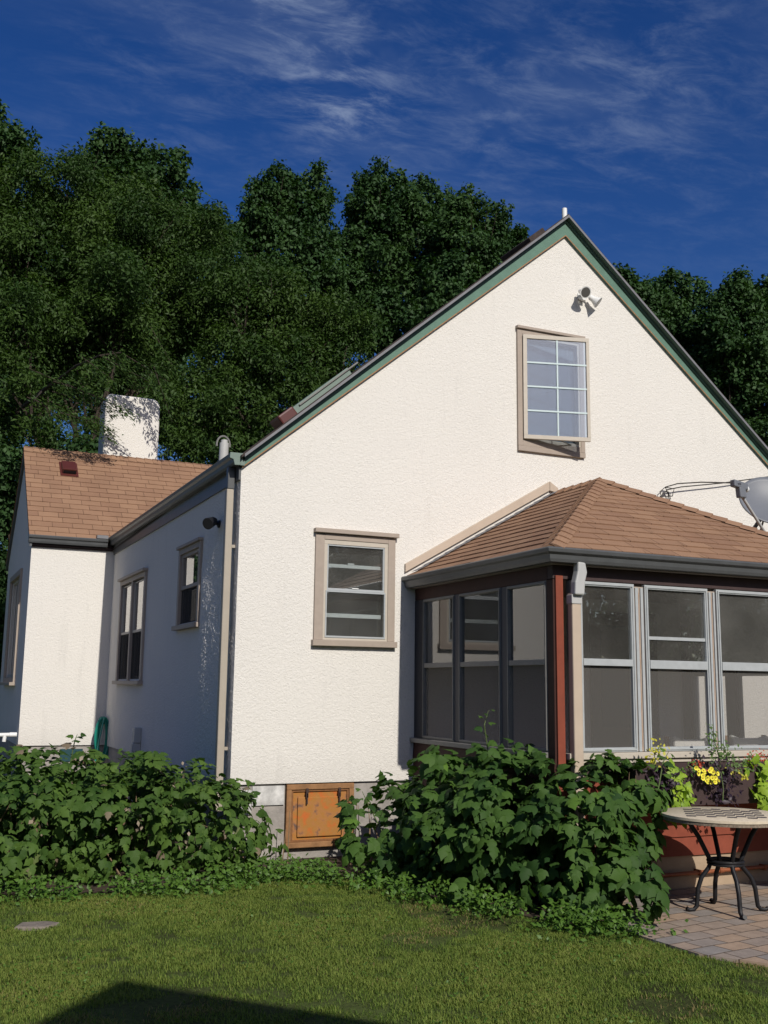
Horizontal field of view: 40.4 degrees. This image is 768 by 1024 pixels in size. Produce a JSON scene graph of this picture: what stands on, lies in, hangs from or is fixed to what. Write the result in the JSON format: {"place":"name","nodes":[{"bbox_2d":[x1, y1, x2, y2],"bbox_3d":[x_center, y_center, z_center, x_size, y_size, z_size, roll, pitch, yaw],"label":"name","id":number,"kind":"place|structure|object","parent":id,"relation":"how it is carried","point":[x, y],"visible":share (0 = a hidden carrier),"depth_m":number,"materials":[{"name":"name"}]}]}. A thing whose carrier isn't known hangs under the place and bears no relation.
{"place":"outdoors","nodes":[
{"label":"outdoors","id":0,"kind":"place"},
{"bbox_2d":[0,808,767,1023],"bbox_3d":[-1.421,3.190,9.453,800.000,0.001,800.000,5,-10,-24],"label":"ground","id":1,"kind":"structure","parent":0,"point":[175,1001],"depth_m":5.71,"materials":[{"name":"green plant"}]},
{"bbox_2d":[15,921,59,930],"bbox_3d":[-2.292,2.749,6.905,0.265,0.045,0.177,1,-10,-4],"label":"stepping stone","id":2,"kind":"object","parent":1,"relation":"on","point":[36,925],"visible":0.67,"depth_m":6.86,"materials":[{"name":"grey stone"}]},
{"bbox_2d":[0,427,98,677],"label":"young tree","id":3,"kind":"object","parent":1,"relation":"on","point":[10,463],"visible":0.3,"depth_m":20.87,"materials":[{"name":"green plant"}]},
{"bbox_2d":[0,99,247,541],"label":"oak tree","id":4,"kind":"object","parent":1,"relation":"on","point":[119,151],"visible":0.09,"depth_m":32.62,"materials":[{"name":"green plant"}]},
{"bbox_2d":[0,141,283,489],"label":"locust tree","id":5,"kind":"object","parent":1,"relation":"on","point":[101,281],"visible":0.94,"depth_m":24.00,"materials":[{"name":"green plant"}]},
{"bbox_2d":[142,253,385,464],"bbox_3d":[-2.937,-0.198,24.285,5.846,11.970,3.661,5,-10,-24],"label":"locust tree","id":6,"kind":"object","parent":1,"relation":"on","point":[265,365],"visible":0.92,"depth_m":24.02,"materials":[{"name":"green plant"}]},
{"bbox_2d":[196,157,350,460],"bbox_3d":[-4.318,-2.338,37.827,5.561,20.647,6.927,5,-10,-24],"label":"oak tree","id":7,"kind":"object","parent":1,"relation":"on","point":[300,208],"visible":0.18,"depth_m":37.00,"materials":[{"name":"green plant"}]},
{"bbox_2d":[0,833,603,925],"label":"soil bed","id":8,"kind":"object","parent":1,"relation":"on","point":[96,888],"visible":0.13,"depth_m":8.48,"materials":[{"name":"brown soil"}]},
{"bbox_2d":[0,733,288,890],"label":"bramble bush","id":9,"kind":"object","parent":8,"relation":"on","point":[53,816],"visible":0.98,"depth_m":8.62,"materials":[{"name":"green plant"}]},
{"bbox_2d":[281,802,371,864],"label":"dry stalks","id":10,"kind":"object","parent":8,"relation":"on","point":[353,832],"visible":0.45,"depth_m":9.46,"materials":[{"name":"brown"}]},
{"bbox_2d":[333,710,674,927],"bbox_3d":[0.961,2.361,8.308,3.119,1.538,1.612,-8,-13,41],"label":"currant bush","id":11,"kind":"object","parent":8,"relation":"on","point":[470,826],"visible":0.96,"depth_m":7.78,"materials":[{"name":"green plant"}]},
{"bbox_2d":[0,852,688,944],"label":"ground cover","id":12,"kind":"object","parent":1,"relation":"on","point":[287,872],"visible":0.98,"depth_m":7.90,"materials":[{"name":"green plant"}]},
{"bbox_2d":[0,208,767,893],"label":"house","id":13,"kind":"structure","parent":1,"relation":"on","point":[448,524],"depth_m":10.90,"materials":[{"name":"paint"}]},
{"bbox_2d":[0,568,22,685],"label":"window","id":14,"kind":"structure","parent":13,"relation":"in","point":[13,645],"depth_m":17.47,"materials":[{"name":"beige glass"}]},
{"bbox_2d":[60,749,82,761],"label":"basement window","id":15,"kind":"structure","parent":13,"relation":"in","point":[69,751],"depth_m":15.36,"materials":[{"name":"teal"}]},
{"bbox_2d":[94,716,108,760],"bbox_3d":[-4.139,3.543,15.225,0.236,1.096,0.647,2,-10,-5],"label":"garden hose","id":16,"kind":"object","parent":13,"relation":"hanging from","point":[102,720],"visible":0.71,"depth_m":15.32,"materials":[{"name":"teal rubber"}]},
{"bbox_2d":[112,568,147,684],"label":"window","id":17,"kind":"structure","parent":13,"relation":"in","point":[132,602],"depth_m":14.29,"materials":[{"name":"beige glass"}]},
{"bbox_2d":[130,727,141,757],"bbox_3d":[-3.156,3.115,13.218,0.105,0.750,0.140,5,-10,-24],"label":"utility box","id":18,"kind":"object","parent":13,"relation":"attached to","point":[136,739],"visible":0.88,"depth_m":13.20,"materials":[{"name":"grey plastic"}]},
{"bbox_2d":[171,537,203,630],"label":"window","id":19,"kind":"structure","parent":13,"relation":"in","point":[188,603],"depth_m":11.57,"materials":[{"name":"beige glass"}]},
{"bbox_2d":[203,517,220,529],"bbox_3d":[-1.716,0.119,10.519,0.118,0.137,0.242,-5,-11,30],"label":"wall lamp","id":20,"kind":"object","parent":13,"relation":"attached to","point":[209,523],"visible":1,"depth_m":10.45,"materials":[{"name":"black metal"}]},
{"bbox_2d":[311,527,399,647],"bbox_3d":[-0.292,0.763,10.378,0.908,1.150,0.150,5,-10,-24],"label":"window","id":21,"kind":"structure","parent":13,"relation":"in","point":[331,537],"depth_m":10.35,"materials":[{"name":"wood"}]},
{"bbox_2d":[422,595,454,741],"bbox_3d":[0.534,1.502,10.055,0.048,1.361,0.654,5,-10,-24],"label":"porch window","id":22,"kind":"structure","parent":13,"relation":"in","point":[439,612],"depth_m":10.14,"materials":[{"name":"metal"}]},
{"bbox_2d":[459,588,501,746],"bbox_3d":[0.866,1.386,9.336,0.048,1.361,0.752,5,-10,-24],"label":"porch window","id":23,"kind":"structure","parent":13,"relation":"in","point":[480,640],"depth_m":9.41,"materials":[{"name":"metal"}]},
{"bbox_2d":[507,580,548,751],"bbox_3d":[1.193,1.271,8.627,0.048,1.361,0.611,5,-10,-24],"label":"porch window","id":24,"kind":"structure","parent":13,"relation":"in","point":[526,603],"depth_m":8.72,"materials":[{"name":"glass"}]},
{"bbox_2d":[515,325,590,458],"bbox_3d":[1.887,-1.345,11.660,0.905,1.425,0.416,5,-10,-24],"label":"window","id":25,"kind":"structure","parent":13,"relation":"in","point":[550,365],"depth_m":11.70,"materials":[{"name":"grey wood"}]},
{"bbox_2d":[577,286,601,307],"bbox_3d":[2.355,-2.464,11.987,0.341,0.207,0.223,5,-10,-24],"label":"floodlight","id":26,"kind":"object","parent":13,"relation":"attached to","point":[583,293],"visible":1,"depth_m":11.96,"materials":[{"name":"white paint"}]},
{"bbox_2d":[581,581,637,752],"bbox_3d":[1.813,1.253,8.470,0.554,1.361,0.050,5,-10,-24],"label":"porch window","id":27,"kind":"structure","parent":13,"relation":"in","point":[631,662],"depth_m":8.50,"materials":[{"name":"metal"}]},
{"bbox_2d":[589,611,659,747],"bbox_3d":[2.657,2.105,11.482,0.900,1.990,0.046,5,-10,-24],"label":"porch window","id":28,"kind":"structure","parent":13,"relation":"in","point":[610,701],"depth_m":11.44,"materials":[{"name":"grey glass"}]},
{"bbox_2d":[641,585,712,750],"bbox_3d":[2.468,1.310,8.766,0.673,1.361,0.054,5,-10,-24],"label":"porch window","id":29,"kind":"structure","parent":13,"relation":"in","point":[693,601],"depth_m":8.85,"materials":[{"name":"metal"}]},
{"bbox_2d":[618,766,767,806],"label":"planter box","id":30,"kind":"object","parent":13,"relation":"attached to","point":[699,793],"visible":0.39,"depth_m":8.36,"materials":[{"name":"brown wood"}]},
{"bbox_2d":[645,738,669,769],"bbox_3d":[2.138,1.917,8.206,0.229,0.278,0.149,11,-14,-46],"label":"celosia","id":31,"kind":"object","parent":30,"relation":"in","point":[655,752],"visible":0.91,"depth_m":8.20,"materials":[{"name":"yellow plant"}]},
{"bbox_2d":[636,757,680,803],"bbox_3d":[2.158,2.095,8.127,0.440,0.362,0.168,5,-10,-24],"label":"purple vine","id":32,"kind":"object","parent":30,"relation":"in","point":[670,782],"visible":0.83,"depth_m":8.12,"materials":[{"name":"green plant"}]},
{"bbox_2d":[664,758,696,828],"bbox_3d":[2.314,2.205,8.171,0.342,0.533,0.179,5,-10,-24],"label":"sweet potato vine","id":33,"kind":"object","parent":30,"relation":"in","point":[685,793],"visible":0.63,"depth_m":8.16,"materials":[{"name":"green plant"}]},
{"bbox_2d":[679,760,719,784],"bbox_3d":[2.494,2.064,8.272,0.349,0.194,0.149,5,-10,-24],"label":"petunia","id":34,"kind":"object","parent":30,"relation":"in","point":[703,777],"visible":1,"depth_m":8.25,"materials":[{"name":"yellow plant"}]},
{"bbox_2d":[691,759,707,770],"bbox_3d":[2.512,2.028,8.355,0.156,0.092,0.099,5,-10,-24],"label":"geranium","id":35,"kind":"object","parent":30,"relation":"in","point":[700,765],"visible":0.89,"depth_m":8.38,"materials":[{"name":"red plant"}]},
{"bbox_2d":[705,723,728,773],"bbox_3d":[2.706,1.924,8.496,0.142,0.403,0.291,-6,-12,36],"label":"dill plant","id":36,"kind":"object","parent":30,"relation":"in","point":[715,741],"visible":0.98,"depth_m":8.48,"materials":[{"name":"green plant"}]},
{"bbox_2d":[692,748,743,806],"bbox_3d":[2.654,2.160,8.341,0.488,0.529,0.234,5,-10,-24],"label":"purple vine","id":37,"kind":"object","parent":30,"relation":"in","point":[725,781],"visible":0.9,"depth_m":8.34,"materials":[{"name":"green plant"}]},
{"bbox_2d":[706,735,741,776],"bbox_3d":[2.771,1.981,8.492,0.327,0.345,0.121,5,-10,-24],"label":"dill plant","id":38,"kind":"object","parent":30,"relation":"in","point":[727,753],"visible":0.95,"depth_m":8.51,"materials":[{"name":"green plant"}]},
{"bbox_2d":[725,767,748,779],"bbox_3d":[2.851,2.114,8.413,0.223,0.107,0.067,2,-10,-8],"label":"marigold","id":39,"kind":"object","parent":30,"relation":"in","point":[742,776],"visible":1,"depth_m":8.41,"materials":[{"name":"yellow plant"}]},
{"bbox_2d":[726,747,767,774],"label":"geranium leaves","id":40,"kind":"object","parent":30,"relation":"in","point":[744,761],"visible":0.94,"depth_m":8.57,"materials":[{"name":"green plant"}]},
{"bbox_2d":[742,753,767,810],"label":"sweet potato vine","id":41,"kind":"object","parent":30,"relation":"in","point":[761,795],"visible":0.96,"depth_m":8.49,"materials":[{"name":"green plant"}]},
{"bbox_2d":[744,748,767,765],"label":"geranium","id":42,"kind":"object","parent":30,"relation":"in","point":[761,755],"visible":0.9,"depth_m":8.66,"materials":[{"name":"red plant"}]},
{"bbox_2d":[692,670,728,744],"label":"porch window","id":43,"kind":"structure","parent":13,"relation":"in","point":[695,673],"depth_m":11.67,"materials":[{"name":"metal"}]},
{"bbox_2d":[659,476,767,498],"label":"cable","id":44,"kind":"object","parent":13,"relation":"attached to","point":[663,493],"visible":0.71,"depth_m":12.12,"materials":[{"name":"grey plastic"}]},
{"bbox_2d":[713,589,767,749],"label":"porch window","id":45,"kind":"structure","parent":13,"relation":"in","point":[741,617],"depth_m":9.10,"materials":[{"name":"metal"}]},
{"bbox_2d":[730,477,767,530],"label":"satellite dish","id":46,"kind":"object","parent":13,"relation":"attached to","point":[752,495],"visible":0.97,"depth_m":11.00,"materials":[{"name":"metal"}]},
{"bbox_2d":[737,671,767,737],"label":"porch window","id":47,"kind":"structure","parent":13,"relation":"in","point":[740,673],"depth_m":11.04,"materials":[{"name":"metal"}]},
{"bbox_2d":[307,155,463,387],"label":"oak tree","id":48,"kind":"object","parent":1,"relation":"on","point":[383,222],"visible":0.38,"depth_m":40.69,"materials":[{"name":"green plant"}]},
{"bbox_2d":[403,182,529,330],"bbox_3d":[2.482,-1.939,39.704,5.720,20.648,6.143,5,-10,-24],"label":"oak tree","id":49,"kind":"object","parent":1,"relation":"on","point":[455,270],"visible":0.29,"depth_m":38.93,"materials":[{"name":"green plant"}]},
{"bbox_2d":[612,261,759,409],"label":"oak tree","id":50,"kind":"object","parent":1,"relation":"on","point":[670,305],"visible":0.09,"depth_m":43.57,"materials":[{"name":"green plant"}]},
{"bbox_2d":[682,264,767,446],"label":"oak tree","id":51,"kind":"object","parent":1,"relation":"on","point":[730,329],"visible":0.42,"depth_m":41.39,"materials":[{"name":"green plant"}]},
{"bbox_2d":[0,0,767,543],"label":"sky","id":52,"kind":"structure","parent":0,"point":[646,121],"materials":[{"name":"blue"}]},
{"bbox_2d":[664,736,706,746],"bbox_3d":[2.994,2.458,9.675,0.536,0.724,0.525,5,-10,-24],"label":"porch chair","id":53,"kind":"object","parent":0,"point":[675,741],"visible":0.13,"depth_m":9.83,"materials":[{"name":"white plastic"}]},
{"bbox_2d":[611,881,767,966],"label":"patio","id":54,"kind":"structure","parent":0,"point":[720,928],"depth_m":7.13,"materials":[{"name":"beige stone"}]},
{"bbox_2d":[660,807,767,919],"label":"bistro table","id":55,"kind":"object","parent":54,"relation":"on","point":[738,819],"visible":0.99,"depth_m":7.59,"materials":[{"name":"tile"}]},
{"bbox_2d":[725,735,767,745],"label":"porch chair","id":56,"kind":"object","parent":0,"point":[761,740],"visible":0.21,"depth_m":10.26,"materials":[{"name":"white wood"}]}
]}

